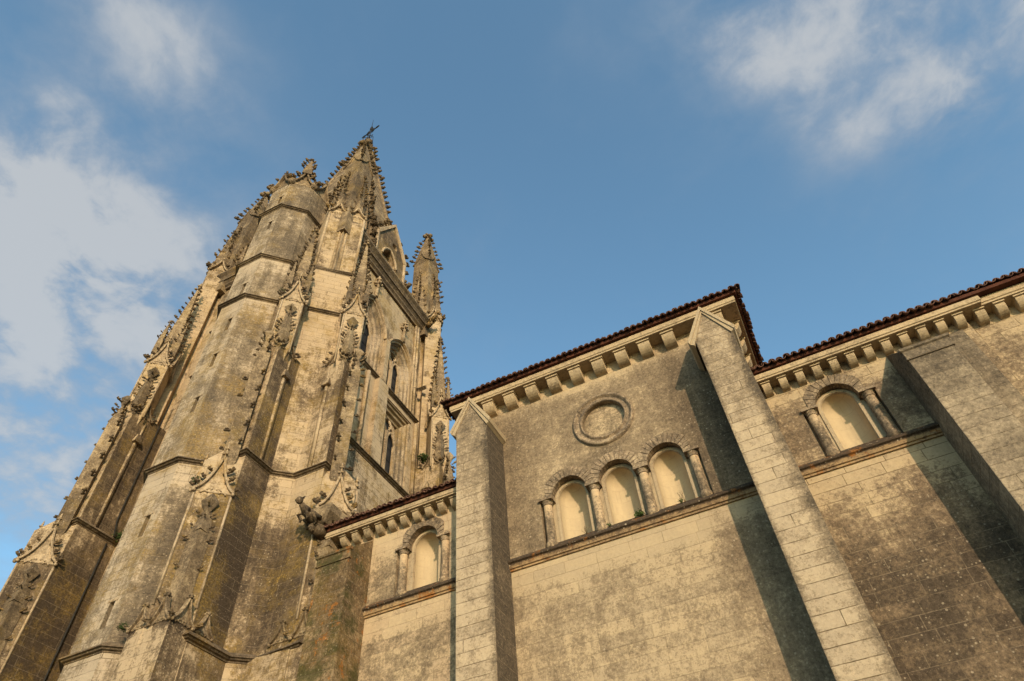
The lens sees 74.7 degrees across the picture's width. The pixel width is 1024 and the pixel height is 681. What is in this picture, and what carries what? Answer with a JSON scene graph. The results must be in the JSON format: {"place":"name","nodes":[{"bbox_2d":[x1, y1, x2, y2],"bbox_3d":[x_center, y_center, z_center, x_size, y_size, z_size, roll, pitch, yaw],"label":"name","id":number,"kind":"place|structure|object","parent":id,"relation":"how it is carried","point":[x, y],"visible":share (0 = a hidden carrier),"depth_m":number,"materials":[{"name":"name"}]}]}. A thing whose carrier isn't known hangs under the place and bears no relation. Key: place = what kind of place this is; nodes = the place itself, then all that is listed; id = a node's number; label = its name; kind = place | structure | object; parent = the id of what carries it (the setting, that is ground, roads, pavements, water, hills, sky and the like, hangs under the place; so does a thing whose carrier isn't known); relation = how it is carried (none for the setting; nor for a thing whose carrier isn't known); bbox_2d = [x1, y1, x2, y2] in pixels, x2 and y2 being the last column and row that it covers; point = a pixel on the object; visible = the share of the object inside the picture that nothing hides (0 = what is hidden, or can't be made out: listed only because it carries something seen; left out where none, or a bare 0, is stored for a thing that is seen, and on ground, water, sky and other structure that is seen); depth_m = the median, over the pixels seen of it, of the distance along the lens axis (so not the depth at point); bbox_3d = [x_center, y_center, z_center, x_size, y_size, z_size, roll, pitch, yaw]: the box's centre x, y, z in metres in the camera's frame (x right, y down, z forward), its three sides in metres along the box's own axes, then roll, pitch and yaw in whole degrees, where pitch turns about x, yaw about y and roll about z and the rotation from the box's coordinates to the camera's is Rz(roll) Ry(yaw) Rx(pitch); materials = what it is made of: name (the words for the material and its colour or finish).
{"place":"outdoors","nodes":[
{"label":"outdoors","id":0,"kind":"place"},
{"bbox_2d":[0,0,1023,590],"label":"sky","id":1,"kind":"structure","parent":0,"point":[578,172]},
{"label":"ground","id":2,"kind":"structure","parent":0,"visible":0},
{"bbox_2d":[0,123,455,680],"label":"bell tower","id":3,"kind":"structure","parent":2,"relation":"on","point":[304,407],"depth_m":27.43,"materials":[{"name":"stone"}]},
{"bbox_2d":[43,399,172,680],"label":"cable","id":4,"kind":"object","parent":3,"relation":"attached to","point":[62,640],"visible":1,"depth_m":26.90,"materials":[{"name":"metal"}]},
{"bbox_2d":[112,530,123,541],"bbox_3d":[-16.259,8.193,27.878,0.592,0.515,0.646,6,-50,-9],"label":"tuft","id":5,"kind":"object","parent":3,"relation":"attached to","point":[118,536],"visible":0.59,"depth_m":27.73,"materials":[{"name":"green plant"}]},
{"bbox_2d":[116,622,127,631],"bbox_3d":[-11.295,8.304,19.480,0.364,0.320,0.375,13,-52,-15],"label":"tuft","id":6,"kind":"object","parent":3,"relation":"attached to","point":[121,627],"visible":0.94,"depth_m":19.43,"materials":[{"name":"green plant"}]},
{"bbox_2d":[359,276,386,371],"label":"window","id":7,"kind":"structure","parent":3,"relation":"in","point":[371,338],"depth_m":39.19,"materials":[{"name":"stone"}]},
{"bbox_2d":[380,396,410,487],"bbox_3d":[-6.498,5.486,34.778,0.800,5.558,2.972,-22,-52,14],"label":"window","id":8,"kind":"structure","parent":3,"relation":"in","point":[392,461],"depth_m":35.90,"materials":[{"name":"stone"}]},
{"bbox_2d":[386,320,413,405],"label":"window","id":9,"kind":"structure","parent":3,"relation":"in","point":[397,379],"depth_m":40.57,"materials":[{"name":"stone"}]},
{"bbox_2d":[417,452,429,462],"bbox_3d":[-4.702,6.197,35.450,0.785,0.633,0.912,-22,-52,14],"label":"tuft","id":10,"kind":"object","parent":3,"relation":"attached to","point":[422,458],"visible":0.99,"depth_m":35.37,"materials":[{"name":"green plant"}]},
{"bbox_2d":[296,478,455,680],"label":"church bay","id":11,"kind":"object","parent":2,"relation":"on","point":[382,607],"visible":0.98,"depth_m":20.17,"materials":[{"name":"stone"}]},
{"bbox_2d":[439,283,902,680],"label":"church bay","id":12,"kind":"object","parent":2,"relation":"on","point":[733,567],"visible":0.96,"depth_m":18.10,"materials":[{"name":"stone"}]},
{"bbox_2d":[634,509,644,517],"bbox_3d":[3.525,4.788,18.652,0.354,0.198,0.234,-22,-52,14],"label":"weed","id":13,"kind":"object","parent":12,"relation":"on","point":[638,514],"visible":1,"depth_m":18.65,"materials":[{"name":"green plant"}]},
{"bbox_2d":[750,268,1023,680],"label":"church bay","id":14,"kind":"object","parent":2,"relation":"on","point":[902,433],"visible":0.98,"depth_m":15.83,"materials":[{"name":"stone"}]}
]}

